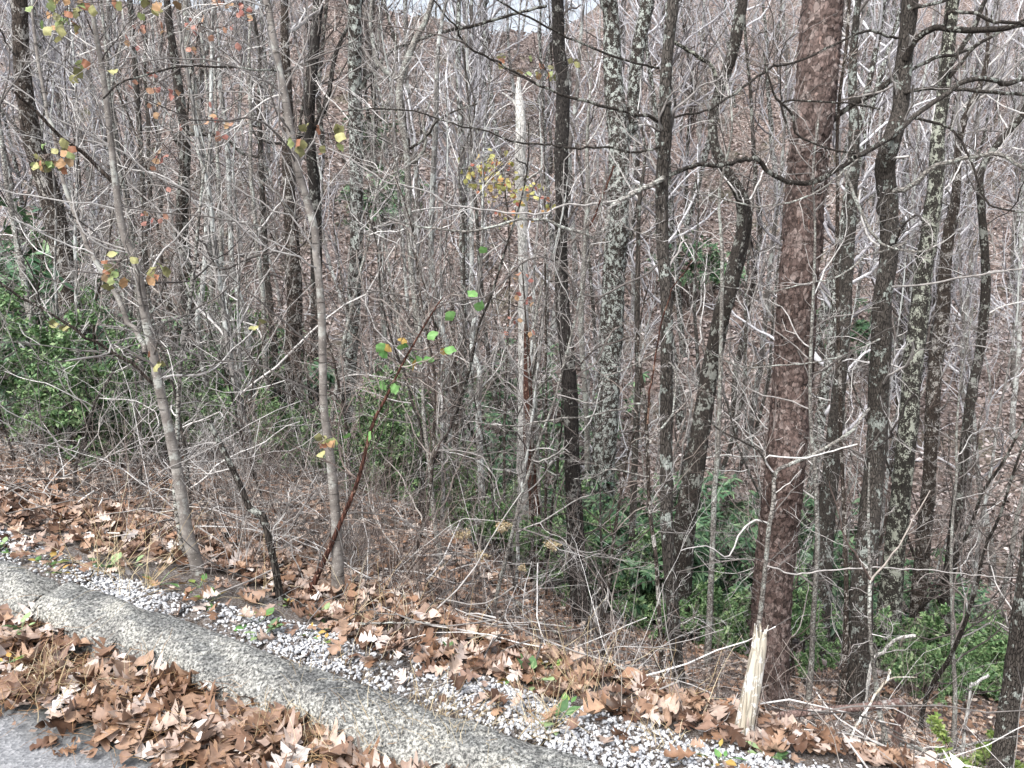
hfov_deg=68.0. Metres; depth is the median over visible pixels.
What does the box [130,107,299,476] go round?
understory sapling
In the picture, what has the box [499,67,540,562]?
dead snag
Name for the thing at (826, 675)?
bare shrub
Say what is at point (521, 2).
forest tree
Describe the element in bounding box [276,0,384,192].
forest tree
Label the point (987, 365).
forest tree
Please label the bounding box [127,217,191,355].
understory sapling
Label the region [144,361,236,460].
evergreen shrub
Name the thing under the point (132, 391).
evergreen shrub
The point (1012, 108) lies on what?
forest tree
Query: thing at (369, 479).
bare shrub
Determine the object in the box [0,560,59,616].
kerb
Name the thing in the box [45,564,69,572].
green weed
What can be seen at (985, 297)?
tree
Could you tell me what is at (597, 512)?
evergreen shrub
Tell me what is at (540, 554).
evergreen shrub
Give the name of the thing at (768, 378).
forest tree
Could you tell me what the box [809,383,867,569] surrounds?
understory sapling
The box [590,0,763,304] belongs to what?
forest tree
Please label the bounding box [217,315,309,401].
evergreen shrub
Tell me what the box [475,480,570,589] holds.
bare shrub
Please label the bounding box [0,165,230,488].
understory sapling
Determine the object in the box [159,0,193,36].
forest tree
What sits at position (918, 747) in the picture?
fallen branch
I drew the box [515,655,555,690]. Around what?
green weed
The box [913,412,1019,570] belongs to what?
understory sapling
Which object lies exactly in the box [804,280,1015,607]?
understory sapling
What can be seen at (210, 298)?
understory sapling
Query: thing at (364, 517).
bare shrub
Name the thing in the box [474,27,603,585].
leafy sapling
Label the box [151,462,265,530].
bare shrub
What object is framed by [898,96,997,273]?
forest tree
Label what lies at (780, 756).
green weed
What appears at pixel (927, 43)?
forest tree
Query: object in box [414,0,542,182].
forest tree
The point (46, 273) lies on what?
evergreen shrub
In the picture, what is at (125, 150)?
forest tree
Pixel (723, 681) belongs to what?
bare shrub
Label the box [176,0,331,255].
forest tree
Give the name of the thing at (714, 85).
forest tree
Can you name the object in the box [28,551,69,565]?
green weed
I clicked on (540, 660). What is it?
green weed
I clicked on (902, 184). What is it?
forest tree
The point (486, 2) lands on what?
forest tree
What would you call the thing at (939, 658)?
evergreen shrub
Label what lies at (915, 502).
understory sapling
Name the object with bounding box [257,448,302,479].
bare shrub
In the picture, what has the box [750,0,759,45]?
forest tree
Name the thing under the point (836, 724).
bare shrub
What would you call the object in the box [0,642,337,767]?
road
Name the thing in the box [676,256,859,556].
understory sapling
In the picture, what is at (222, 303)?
understory sapling
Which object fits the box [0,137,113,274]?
understory sapling
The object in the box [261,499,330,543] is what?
bare shrub
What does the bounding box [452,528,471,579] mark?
dried wildflower
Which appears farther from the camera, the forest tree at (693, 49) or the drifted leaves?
the forest tree at (693, 49)
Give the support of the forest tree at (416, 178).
on the ground at (284, 612)
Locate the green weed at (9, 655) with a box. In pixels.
[0,652,23,662]
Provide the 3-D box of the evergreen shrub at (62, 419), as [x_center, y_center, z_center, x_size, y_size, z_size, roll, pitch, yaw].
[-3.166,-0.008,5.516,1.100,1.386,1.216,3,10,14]
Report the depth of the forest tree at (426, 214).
20.73 m
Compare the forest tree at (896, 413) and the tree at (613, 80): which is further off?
the forest tree at (896, 413)
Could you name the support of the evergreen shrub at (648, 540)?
on the ground at (284, 612)
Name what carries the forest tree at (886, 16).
on the ground at (284, 612)
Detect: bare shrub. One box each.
[0,230,396,489]
[0,253,255,489]
[0,257,300,544]
[0,291,431,527]
[0,337,71,462]
[0,393,90,475]
[0,425,34,493]
[1,368,165,502]
[8,349,399,516]
[57,364,223,494]
[60,398,129,453]
[61,427,132,499]
[80,457,144,497]
[95,406,295,544]
[113,396,207,461]
[116,484,189,516]
[136,387,261,505]
[142,392,260,472]
[147,486,235,561]
[151,350,383,482]
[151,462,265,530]
[153,423,328,580]
[161,414,275,513]
[166,375,330,521]
[169,417,390,568]
[187,342,441,515]
[187,400,294,495]
[189,401,310,504]
[191,395,355,548]
[191,399,306,486]
[204,336,437,611]
[208,366,271,457]
[208,511,265,541]
[214,345,476,523]
[222,411,302,479]
[227,481,275,513]
[228,355,350,466]
[230,368,374,480]
[233,414,499,639]
[237,333,417,482]
[247,446,411,564]
[252,487,314,544]
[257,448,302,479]
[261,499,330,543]
[268,441,373,561]
[271,389,338,432]
[279,412,369,484]
[281,469,395,564]
[285,481,390,580]
[286,386,352,438]
[295,507,355,554]
[303,422,473,583]
[305,534,363,565]
[309,445,480,603]
[314,424,409,509]
[319,371,660,598]
[322,524,392,571]
[325,513,401,574]
[329,365,472,476]
[336,412,527,599]
[341,480,379,559]
[343,508,394,553]
[360,461,409,498]
[363,477,437,514]
[385,473,563,612]
[398,411,487,499]
[405,443,506,533]
[405,458,628,630]
[414,552,484,608]
[438,419,564,554]
[466,569,552,639]
[470,574,716,682]
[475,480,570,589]
[491,503,596,620]
[496,472,563,559]
[511,481,754,687]
[514,588,606,662]
[516,582,589,646]
[561,532,651,638]
[620,628,733,693]
[659,659,957,747]
[668,620,817,723]
[671,653,799,720]
[676,646,730,704]
[681,656,733,698]
[682,533,886,698]
[685,581,789,684]
[688,669,780,710]
[689,627,999,755]
[690,653,746,700]
[700,654,818,725]
[771,657,869,730]
[794,662,838,690]
[798,600,842,649]
[811,713,873,740]
[846,701,929,753]
[865,645,1023,766]
[873,602,940,689]
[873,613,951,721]
[876,649,934,695]
[878,641,936,702]
[915,527,1018,591]
[922,743,1023,767]
[945,592,1006,661]
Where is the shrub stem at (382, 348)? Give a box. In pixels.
[229,230,490,593]
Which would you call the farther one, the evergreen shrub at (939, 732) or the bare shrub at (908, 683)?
the bare shrub at (908, 683)
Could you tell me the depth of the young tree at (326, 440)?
2.87 m
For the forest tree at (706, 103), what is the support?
on the ground at (284, 612)
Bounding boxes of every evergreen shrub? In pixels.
[0,197,112,433]
[0,226,141,323]
[0,271,110,379]
[0,281,143,459]
[0,303,169,436]
[0,331,120,446]
[0,337,118,443]
[0,357,63,445]
[1,284,188,468]
[6,291,58,401]
[11,370,182,445]
[25,300,143,368]
[40,369,169,470]
[71,304,216,450]
[102,346,242,458]
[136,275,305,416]
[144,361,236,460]
[157,316,211,379]
[181,310,284,411]
[183,395,257,453]
[202,329,335,415]
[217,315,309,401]
[237,378,335,476]
[249,397,314,459]
[271,377,338,420]
[271,406,361,476]
[284,409,396,477]
[287,350,426,487]
[310,365,456,502]
[334,175,429,246]
[338,419,430,480]
[342,101,399,157]
[360,449,485,501]
[363,163,423,226]
[363,459,511,521]
[372,354,484,438]
[399,484,533,559]
[403,404,476,498]
[450,463,519,554]
[456,476,595,567]
[465,429,502,489]
[474,411,564,503]
[475,338,559,443]
[498,475,623,551]
[499,514,568,580]
[502,441,614,588]
[521,544,569,606]
[535,447,641,567]
[538,363,649,480]
[543,471,659,528]
[552,503,621,580]
[554,502,660,605]
[562,520,673,631]
[582,479,693,619]
[588,501,662,617]
[589,528,662,621]
[606,512,755,603]
[619,504,647,529]
[620,471,724,525]
[624,473,754,636]
[641,577,664,623]
[641,582,747,641]
[644,226,719,310]
[673,470,804,632]
[691,564,750,652]
[696,566,747,632]
[698,236,745,293]
[702,479,813,575]
[705,517,813,632]
[705,586,797,655]
[729,496,849,616]
[748,531,879,614]
[754,492,908,640]
[790,558,891,675]
[794,603,840,684]
[816,298,907,368]
[832,540,933,624]
[873,608,998,692]
[883,613,1003,696]
[886,628,970,704]
[903,565,960,613]
[904,546,1005,634]
[907,594,1006,668]
[911,602,1004,700]
[920,613,1008,702]
[926,711,1023,767]
[948,610,1006,665]
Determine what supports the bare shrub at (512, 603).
on the ground at (284, 612)
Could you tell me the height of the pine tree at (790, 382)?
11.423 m
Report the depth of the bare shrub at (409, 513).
4.20 m
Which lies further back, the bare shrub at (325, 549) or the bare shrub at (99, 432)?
the bare shrub at (99, 432)
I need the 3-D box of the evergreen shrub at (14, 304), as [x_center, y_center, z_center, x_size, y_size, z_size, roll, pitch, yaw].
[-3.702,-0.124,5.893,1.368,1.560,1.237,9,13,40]
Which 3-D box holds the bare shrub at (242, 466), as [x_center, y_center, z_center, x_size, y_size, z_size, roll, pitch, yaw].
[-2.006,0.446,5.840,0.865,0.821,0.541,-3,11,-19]
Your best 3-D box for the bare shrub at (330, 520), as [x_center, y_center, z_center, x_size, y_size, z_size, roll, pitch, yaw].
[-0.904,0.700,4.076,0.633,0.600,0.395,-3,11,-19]
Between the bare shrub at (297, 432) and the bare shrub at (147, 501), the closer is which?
the bare shrub at (147, 501)
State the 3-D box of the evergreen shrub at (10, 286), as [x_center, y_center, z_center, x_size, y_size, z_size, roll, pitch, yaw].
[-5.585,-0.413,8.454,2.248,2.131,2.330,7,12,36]
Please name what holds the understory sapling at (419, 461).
on the ground at (284, 612)
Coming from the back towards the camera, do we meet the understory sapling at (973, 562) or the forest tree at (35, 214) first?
the forest tree at (35, 214)
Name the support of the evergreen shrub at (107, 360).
on the ground at (284, 612)
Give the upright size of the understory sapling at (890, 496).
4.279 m
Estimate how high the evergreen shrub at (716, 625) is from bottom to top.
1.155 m
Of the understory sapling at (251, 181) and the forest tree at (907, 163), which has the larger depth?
the forest tree at (907, 163)
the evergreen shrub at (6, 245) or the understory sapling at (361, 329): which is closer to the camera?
the evergreen shrub at (6, 245)
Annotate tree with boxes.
[0,0,55,231]
[0,0,73,443]
[0,0,90,207]
[0,0,99,206]
[0,0,106,261]
[0,0,108,440]
[0,0,110,314]
[0,0,121,330]
[0,0,185,276]
[0,1,38,220]
[0,1,74,228]
[0,3,17,127]
[0,12,67,254]
[0,16,103,238]
[2,0,144,277]
[4,7,75,194]
[16,0,97,180]
[32,0,129,95]
[40,0,142,224]
[40,0,207,366]
[44,0,119,131]
[53,0,172,417]
[61,0,181,218]
[63,0,118,158]
[63,59,161,260]
[65,0,192,331]
[66,1,174,341]
[72,0,395,594]
[83,88,177,318]
[86,0,138,198]
[98,0,176,365]
[99,0,160,41]
[106,0,111,69]
[107,3,194,189]
[115,2,192,196]
[121,0,149,56]
[129,0,259,407]
[135,0,345,375]
[137,0,263,219]
[145,32,246,211]
[150,0,274,231]
[152,0,274,459]
[153,0,241,346]
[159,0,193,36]
[173,0,267,450]
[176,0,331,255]
[181,0,285,457]
[189,0,208,81]
[190,0,259,86]
[190,0,273,250]
[192,18,306,306]
[197,2,280,185]
[214,0,294,130]
[221,0,332,218]
[227,2,417,408]
[235,0,305,455]
[242,0,368,467]
[244,0,292,127]
[244,0,364,431]
[267,0,346,107]
[268,0,276,94]
[271,1,309,75]
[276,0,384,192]
[290,0,416,170]
[313,0,546,438]
[314,0,729,691]
[324,0,501,230]
[326,27,375,106]
[327,0,426,157]
[333,1,447,164]
[346,0,482,471]
[362,0,393,78]
[366,52,458,325]
[367,0,539,306]
[376,0,487,308]
[395,0,479,497]
[396,0,441,147]
[398,7,542,553]
[404,1,582,475]
[406,0,539,407]
[411,0,465,92]
[413,0,516,157]
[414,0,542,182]
[415,197,501,429]
[419,0,535,268]
[421,0,549,446]
[430,5,504,516]
[434,303,475,520]
[446,0,512,164]
[451,0,462,55]
[462,0,528,129]
[473,0,661,300]
[478,0,684,425]
[496,0,543,50]
[504,141,597,395]
[506,0,579,257]
[510,160,675,485]
[521,0,528,35]
[523,268,552,574]
[524,0,593,173]
[528,73,648,443]
[532,0,551,47]
[537,0,573,103]
[539,0,654,94]
[545,0,734,432]
[551,0,651,629]
[551,249,677,497]
[553,168,659,430]
[565,0,602,81]
[569,0,655,602]
[569,32,620,508]
[573,43,651,184]
[579,0,659,320]
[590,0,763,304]
[591,0,601,39]
[604,70,659,620]
[606,45,690,271]
[620,0,710,357]
[623,1,655,66]
[624,193,668,353]
[625,0,659,92]
[625,0,729,187]
[627,6,657,114]
[630,132,818,504]
[643,0,734,120]
[651,26,768,666]
[655,1,702,126]
[656,0,721,135]
[656,0,793,211]
[657,0,780,641]
[664,0,727,160]
[669,0,1023,722]
[672,0,710,140]
[673,120,821,504]
[675,0,756,169]
[683,0,798,226]
[683,0,924,437]
[690,10,731,133]
[693,0,735,107]
[698,0,1021,526]
[700,0,797,214]
[702,0,861,459]
[703,192,783,512]
[715,0,795,118]
[728,0,799,117]
[748,0,844,707]
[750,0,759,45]
[750,92,829,320]
[757,0,799,132]
[757,14,876,430]
[775,0,796,39]
[778,34,973,474]
[799,0,898,716]
[800,0,872,658]
[815,0,981,352]
[823,0,976,329]
[832,0,872,172]
[832,1,861,139]
[832,4,1023,387]
[832,35,859,181]
[835,262,954,526]
[840,0,923,227]
[840,0,932,277]
[841,0,894,163]
[842,0,880,69]
[843,0,1022,668]
[852,0,979,347]
[857,0,984,263]
[858,2,873,41]
[858,93,978,391]
[859,0,932,156]
[862,133,1023,589]
[864,0,886,78]
[868,15,956,348]
[869,28,924,155]
[876,0,898,75]
[890,0,1023,392]
[892,6,1023,494]
[895,87,1022,447]
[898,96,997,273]
[899,0,1009,264]
[908,0,1023,626]
[912,86,1023,636]
[913,0,988,82]
[914,0,971,182]
[915,54,1023,386]
[919,0,1023,302]
[927,4,1020,176]
[946,199,1021,399]
[949,0,1011,142]
[958,0,1023,135]
[962,0,1023,142]
[963,0,1022,130]
[964,0,1009,95]
[965,0,1023,145]
[968,39,1022,157]
[971,30,1023,439]
[976,53,1023,767]
[985,0,1023,293]
[990,1,1023,186]
[996,4,1023,158]
[999,1,1023,70]
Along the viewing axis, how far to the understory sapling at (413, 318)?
12.64 m
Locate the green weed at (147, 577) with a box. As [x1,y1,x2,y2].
[141,567,178,586]
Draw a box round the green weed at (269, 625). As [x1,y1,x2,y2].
[243,617,283,640]
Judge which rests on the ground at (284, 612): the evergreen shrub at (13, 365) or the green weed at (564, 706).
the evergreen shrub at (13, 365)
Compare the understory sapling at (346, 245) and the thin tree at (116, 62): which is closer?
the thin tree at (116, 62)
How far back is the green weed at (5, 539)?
3.37 m
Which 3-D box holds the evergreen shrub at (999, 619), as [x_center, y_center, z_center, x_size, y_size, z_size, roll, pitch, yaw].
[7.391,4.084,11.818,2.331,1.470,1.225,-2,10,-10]
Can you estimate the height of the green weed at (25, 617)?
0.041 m
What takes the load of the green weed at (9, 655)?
on the gutter leaves
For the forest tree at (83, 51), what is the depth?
32.16 m
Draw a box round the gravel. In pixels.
[0,528,877,767]
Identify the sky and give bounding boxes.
[121,0,599,35]
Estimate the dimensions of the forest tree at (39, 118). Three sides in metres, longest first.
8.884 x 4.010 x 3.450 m
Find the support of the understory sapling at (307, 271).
on the ground at (284, 612)
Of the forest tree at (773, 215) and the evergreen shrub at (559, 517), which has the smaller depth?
the evergreen shrub at (559, 517)
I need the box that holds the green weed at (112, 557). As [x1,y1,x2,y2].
[88,553,117,567]
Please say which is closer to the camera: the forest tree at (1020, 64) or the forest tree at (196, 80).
the forest tree at (196, 80)
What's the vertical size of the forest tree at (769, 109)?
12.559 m
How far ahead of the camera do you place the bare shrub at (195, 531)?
3.53 m
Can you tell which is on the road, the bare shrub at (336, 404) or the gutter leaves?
the gutter leaves
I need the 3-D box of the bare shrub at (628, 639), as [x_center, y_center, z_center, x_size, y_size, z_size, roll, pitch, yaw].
[0.446,0.915,2.946,0.878,0.938,1.495,4,11,23]
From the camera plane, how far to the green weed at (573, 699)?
2.50 m
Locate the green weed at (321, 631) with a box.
[302,622,329,635]
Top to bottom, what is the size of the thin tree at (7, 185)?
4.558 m
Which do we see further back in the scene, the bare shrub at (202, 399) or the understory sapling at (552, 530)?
the understory sapling at (552, 530)
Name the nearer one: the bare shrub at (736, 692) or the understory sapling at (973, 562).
the bare shrub at (736, 692)
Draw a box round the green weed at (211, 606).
[194,586,226,609]
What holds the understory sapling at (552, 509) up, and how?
on the ground at (284, 612)
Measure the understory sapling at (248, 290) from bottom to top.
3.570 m
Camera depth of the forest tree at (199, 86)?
21.86 m
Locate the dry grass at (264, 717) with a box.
[0,468,739,766]
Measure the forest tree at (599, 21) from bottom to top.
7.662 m
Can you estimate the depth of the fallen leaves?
2.25 m
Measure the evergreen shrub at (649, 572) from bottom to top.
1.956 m
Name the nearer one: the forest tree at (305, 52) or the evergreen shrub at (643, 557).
the evergreen shrub at (643, 557)
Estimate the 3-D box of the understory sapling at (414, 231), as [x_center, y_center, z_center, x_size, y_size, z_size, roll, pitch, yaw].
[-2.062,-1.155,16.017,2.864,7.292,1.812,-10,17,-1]
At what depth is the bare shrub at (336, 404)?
9.73 m
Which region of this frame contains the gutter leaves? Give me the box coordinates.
[0,602,451,767]
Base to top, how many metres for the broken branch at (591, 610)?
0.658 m
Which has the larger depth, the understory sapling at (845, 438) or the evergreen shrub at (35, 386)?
the understory sapling at (845, 438)
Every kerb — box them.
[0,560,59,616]
[29,582,605,767]
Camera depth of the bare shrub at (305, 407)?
8.82 m
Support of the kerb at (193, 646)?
on the ground at (284, 612)
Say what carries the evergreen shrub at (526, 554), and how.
on the ground at (284, 612)
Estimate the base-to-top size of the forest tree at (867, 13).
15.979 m
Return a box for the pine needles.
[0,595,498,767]
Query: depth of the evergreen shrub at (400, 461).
8.23 m
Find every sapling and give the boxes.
[0,0,244,450]
[0,0,318,575]
[0,0,419,480]
[0,3,162,305]
[0,49,131,287]
[0,61,110,405]
[0,88,137,376]
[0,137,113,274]
[0,138,111,377]
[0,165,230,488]
[0,195,137,451]
[0,212,74,445]
[0,235,77,460]
[1,90,113,332]
[4,2,208,447]
[21,123,189,442]
[41,0,273,359]
[47,131,218,342]
[48,223,179,365]
[60,134,176,364]
[64,137,341,514]
[64,201,275,489]
[67,27,257,350]
[84,100,208,339]
[94,124,281,353]
[102,1,281,394]
[104,150,258,345]
[110,0,305,560]
[111,214,179,338]
[124,120,309,466]
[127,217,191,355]
[128,66,300,356]
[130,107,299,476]
[140,75,310,464]
[151,257,303,504]
[154,0,369,349]
[156,188,330,419]
[161,164,225,269]
[165,166,306,330]
[176,0,307,468]
[184,111,379,423]
[214,219,334,484]
[216,126,304,324]
[220,239,285,339]
[235,155,417,497]
[243,179,329,366]
[271,262,371,469]
[273,0,444,465]
[280,207,339,348]
[292,70,490,437]
[294,149,525,518]
[301,183,392,447]
[306,246,484,475]
[306,247,404,399]
[307,140,485,423]
[314,216,472,477]
[321,0,452,482]
[321,33,518,570]
[322,113,467,497]
[326,140,498,572]
[333,0,511,425]
[333,245,405,408]
[337,191,486,409]
[340,210,486,409]
[355,87,579,532]
[355,153,517,465]
[359,222,513,477]
[364,157,465,400]
[393,107,574,514]
[396,195,516,489]
[403,322,577,593]
[405,371,476,521]
[426,274,499,436]
[430,275,587,525]
[432,175,618,586]
[437,237,556,480]
[438,104,555,551]
[454,206,621,581]
[464,246,729,678]
[468,271,644,594]
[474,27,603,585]
[481,379,553,484]
[484,58,628,466]
[491,146,664,620]
[496,247,736,636]
[496,344,660,584]
[500,309,599,483]
[516,439,671,663]
[516,489,600,585]
[522,371,680,660]
[553,362,638,493]
[581,320,675,519]
[616,407,673,517]
[618,282,749,488]
[622,373,713,528]
[652,77,924,701]
[654,382,1016,631]
[673,304,885,598]
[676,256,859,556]
[692,338,892,678]
[699,405,844,649]
[707,390,754,531]
[709,464,790,671]
[723,360,856,557]
[724,458,751,508]
[748,233,854,485]
[751,280,881,607]
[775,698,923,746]
[784,462,952,740]
[795,444,925,697]
[803,340,893,549]
[803,415,857,539]
[803,427,861,563]
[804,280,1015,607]
[808,277,1022,621]
[809,379,908,583]
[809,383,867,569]
[811,243,1023,627]
[859,280,1023,748]
[866,426,916,549]
[874,315,1023,733]
[881,274,1023,628]
[903,441,1020,612]
[904,437,1023,612]
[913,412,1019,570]
[914,307,1023,537]
[914,410,994,527]
[926,516,1019,672]
[930,509,1014,606]
[942,231,1023,613]
[958,495,1021,624]
[962,422,1023,609]
[967,520,1022,638]
[985,176,1023,616]
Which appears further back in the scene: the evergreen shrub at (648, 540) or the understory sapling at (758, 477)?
the evergreen shrub at (648, 540)
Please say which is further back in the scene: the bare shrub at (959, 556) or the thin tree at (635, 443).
the bare shrub at (959, 556)
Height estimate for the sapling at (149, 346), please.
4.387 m
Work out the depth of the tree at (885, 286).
6.12 m
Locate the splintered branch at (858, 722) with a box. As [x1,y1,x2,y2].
[841,669,916,738]
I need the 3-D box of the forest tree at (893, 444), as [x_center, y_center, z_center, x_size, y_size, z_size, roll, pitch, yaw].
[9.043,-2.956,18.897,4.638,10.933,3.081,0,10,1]
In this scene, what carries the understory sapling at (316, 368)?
on the ground at (284, 612)
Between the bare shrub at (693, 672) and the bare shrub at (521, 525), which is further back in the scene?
the bare shrub at (521, 525)
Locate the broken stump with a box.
[735,622,767,737]
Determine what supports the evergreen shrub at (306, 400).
on the ground at (284, 612)
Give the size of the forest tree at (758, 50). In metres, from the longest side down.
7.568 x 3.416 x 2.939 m
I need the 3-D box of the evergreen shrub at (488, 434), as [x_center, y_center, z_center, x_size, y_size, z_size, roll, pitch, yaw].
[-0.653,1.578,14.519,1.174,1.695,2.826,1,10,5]
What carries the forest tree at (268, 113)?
on the ground at (284, 612)
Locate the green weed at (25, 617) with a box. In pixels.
[3,612,34,634]
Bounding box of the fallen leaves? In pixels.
[697,739,746,765]
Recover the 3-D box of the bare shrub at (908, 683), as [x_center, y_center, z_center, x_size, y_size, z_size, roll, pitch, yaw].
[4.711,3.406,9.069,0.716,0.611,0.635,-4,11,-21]
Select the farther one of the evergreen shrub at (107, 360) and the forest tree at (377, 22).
the forest tree at (377, 22)
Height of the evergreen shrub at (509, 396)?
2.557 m
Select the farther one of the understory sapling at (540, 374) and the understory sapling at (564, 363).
the understory sapling at (540, 374)
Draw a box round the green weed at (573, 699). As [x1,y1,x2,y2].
[552,692,576,713]
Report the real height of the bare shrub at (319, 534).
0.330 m
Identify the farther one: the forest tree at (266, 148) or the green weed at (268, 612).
the forest tree at (266, 148)
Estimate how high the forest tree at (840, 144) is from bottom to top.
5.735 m
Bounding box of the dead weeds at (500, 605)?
[0,411,994,767]
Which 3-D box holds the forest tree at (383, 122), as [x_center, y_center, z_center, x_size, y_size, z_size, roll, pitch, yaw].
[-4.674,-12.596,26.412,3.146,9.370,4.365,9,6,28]
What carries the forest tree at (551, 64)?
on the ground at (284, 612)
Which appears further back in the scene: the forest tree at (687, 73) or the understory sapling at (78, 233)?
the forest tree at (687, 73)
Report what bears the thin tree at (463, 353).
on the ground at (284, 612)
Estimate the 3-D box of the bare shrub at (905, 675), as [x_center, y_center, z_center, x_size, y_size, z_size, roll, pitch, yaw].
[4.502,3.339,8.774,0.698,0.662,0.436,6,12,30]
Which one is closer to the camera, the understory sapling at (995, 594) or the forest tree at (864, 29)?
the understory sapling at (995, 594)
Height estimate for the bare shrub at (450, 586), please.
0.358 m
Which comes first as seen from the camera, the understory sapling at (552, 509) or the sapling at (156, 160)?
the sapling at (156, 160)
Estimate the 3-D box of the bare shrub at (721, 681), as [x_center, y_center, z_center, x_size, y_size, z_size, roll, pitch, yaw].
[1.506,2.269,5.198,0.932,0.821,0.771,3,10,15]
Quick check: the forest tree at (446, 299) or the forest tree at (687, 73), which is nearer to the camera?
the forest tree at (446, 299)
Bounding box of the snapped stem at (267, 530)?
[180,422,330,599]
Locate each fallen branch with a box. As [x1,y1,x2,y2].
[348,596,429,629]
[449,558,567,641]
[865,739,944,758]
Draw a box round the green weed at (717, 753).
[714,748,734,767]
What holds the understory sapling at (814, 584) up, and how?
on the ground at (284, 612)
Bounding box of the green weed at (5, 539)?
[0,537,7,551]
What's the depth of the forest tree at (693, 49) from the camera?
34.69 m
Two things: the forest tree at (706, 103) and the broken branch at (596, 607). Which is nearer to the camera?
the broken branch at (596, 607)
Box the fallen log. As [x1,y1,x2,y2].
[47,473,148,484]
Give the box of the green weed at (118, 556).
[95,552,121,573]
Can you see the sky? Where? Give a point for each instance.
(527, 28)
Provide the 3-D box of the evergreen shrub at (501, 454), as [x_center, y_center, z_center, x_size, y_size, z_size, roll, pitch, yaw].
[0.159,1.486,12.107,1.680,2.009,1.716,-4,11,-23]
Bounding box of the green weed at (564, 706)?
[536,697,580,735]
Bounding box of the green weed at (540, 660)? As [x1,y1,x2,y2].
[537,658,565,669]
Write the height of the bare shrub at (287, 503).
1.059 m
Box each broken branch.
[590,584,601,644]
[593,596,606,645]
[863,634,915,727]
[960,674,988,758]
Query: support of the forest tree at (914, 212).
on the ground at (284, 612)
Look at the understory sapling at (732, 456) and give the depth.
14.69 m
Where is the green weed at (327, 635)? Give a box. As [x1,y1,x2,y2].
[314,633,330,642]
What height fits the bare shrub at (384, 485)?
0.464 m
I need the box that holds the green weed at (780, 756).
[746,741,788,759]
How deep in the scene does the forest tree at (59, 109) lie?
18.11 m
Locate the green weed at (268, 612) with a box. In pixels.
[234,607,273,630]
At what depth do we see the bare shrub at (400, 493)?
6.46 m
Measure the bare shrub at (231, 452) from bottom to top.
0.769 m
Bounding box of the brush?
[0,365,1023,767]
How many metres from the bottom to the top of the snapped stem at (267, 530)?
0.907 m
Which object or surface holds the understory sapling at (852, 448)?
on the ground at (284, 612)
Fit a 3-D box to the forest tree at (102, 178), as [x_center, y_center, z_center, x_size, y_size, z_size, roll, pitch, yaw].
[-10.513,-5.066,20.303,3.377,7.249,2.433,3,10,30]
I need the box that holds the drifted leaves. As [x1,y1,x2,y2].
[0,471,966,767]
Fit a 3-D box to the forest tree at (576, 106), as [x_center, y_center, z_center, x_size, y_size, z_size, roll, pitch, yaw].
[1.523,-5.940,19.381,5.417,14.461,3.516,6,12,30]
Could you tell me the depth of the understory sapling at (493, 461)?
8.95 m
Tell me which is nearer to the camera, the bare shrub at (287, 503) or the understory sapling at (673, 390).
the bare shrub at (287, 503)
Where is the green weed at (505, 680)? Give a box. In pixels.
[497,669,530,684]
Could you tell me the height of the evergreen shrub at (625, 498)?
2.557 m
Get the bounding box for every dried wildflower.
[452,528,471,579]
[474,550,491,597]
[493,519,511,618]
[517,563,526,631]
[544,539,561,642]
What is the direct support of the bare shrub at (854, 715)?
on the ground at (284, 612)
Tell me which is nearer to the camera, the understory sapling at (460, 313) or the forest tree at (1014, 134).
the understory sapling at (460, 313)
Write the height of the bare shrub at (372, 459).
1.750 m
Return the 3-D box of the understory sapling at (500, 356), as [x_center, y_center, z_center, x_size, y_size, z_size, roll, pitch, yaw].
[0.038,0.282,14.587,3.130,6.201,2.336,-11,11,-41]
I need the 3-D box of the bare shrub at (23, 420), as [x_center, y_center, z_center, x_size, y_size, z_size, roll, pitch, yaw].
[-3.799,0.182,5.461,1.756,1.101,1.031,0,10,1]
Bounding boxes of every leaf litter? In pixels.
[0,425,1023,767]
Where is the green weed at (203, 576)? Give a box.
[179,574,206,592]
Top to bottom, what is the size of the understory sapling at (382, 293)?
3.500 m
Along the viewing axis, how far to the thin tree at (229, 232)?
8.40 m
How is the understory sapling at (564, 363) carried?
on the ground at (284, 612)
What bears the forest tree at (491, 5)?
on the ground at (284, 612)
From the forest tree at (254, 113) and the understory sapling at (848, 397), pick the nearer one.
the understory sapling at (848, 397)
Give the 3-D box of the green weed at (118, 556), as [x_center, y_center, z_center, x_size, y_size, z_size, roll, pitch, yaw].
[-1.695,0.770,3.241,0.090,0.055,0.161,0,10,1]
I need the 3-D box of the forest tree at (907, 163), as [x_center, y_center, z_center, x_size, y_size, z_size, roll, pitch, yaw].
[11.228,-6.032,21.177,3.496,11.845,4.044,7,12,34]
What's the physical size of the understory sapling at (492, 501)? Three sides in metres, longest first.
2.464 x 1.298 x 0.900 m
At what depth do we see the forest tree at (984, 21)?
40.05 m
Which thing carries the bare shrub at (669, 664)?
on the ground at (284, 612)
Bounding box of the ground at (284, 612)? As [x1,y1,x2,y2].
[0,0,1023,767]
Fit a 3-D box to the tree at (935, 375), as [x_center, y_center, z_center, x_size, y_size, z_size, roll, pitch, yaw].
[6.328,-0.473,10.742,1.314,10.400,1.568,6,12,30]
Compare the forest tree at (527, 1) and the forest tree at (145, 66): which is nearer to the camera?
the forest tree at (145, 66)
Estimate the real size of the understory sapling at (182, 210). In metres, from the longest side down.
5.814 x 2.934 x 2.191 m
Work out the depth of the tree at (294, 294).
8.65 m
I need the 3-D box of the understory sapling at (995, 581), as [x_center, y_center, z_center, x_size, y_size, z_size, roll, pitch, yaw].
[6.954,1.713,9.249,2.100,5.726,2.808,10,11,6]
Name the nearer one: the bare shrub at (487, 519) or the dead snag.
the bare shrub at (487, 519)
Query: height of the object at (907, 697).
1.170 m
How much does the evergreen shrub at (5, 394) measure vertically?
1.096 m
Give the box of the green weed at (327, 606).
[309,602,333,622]

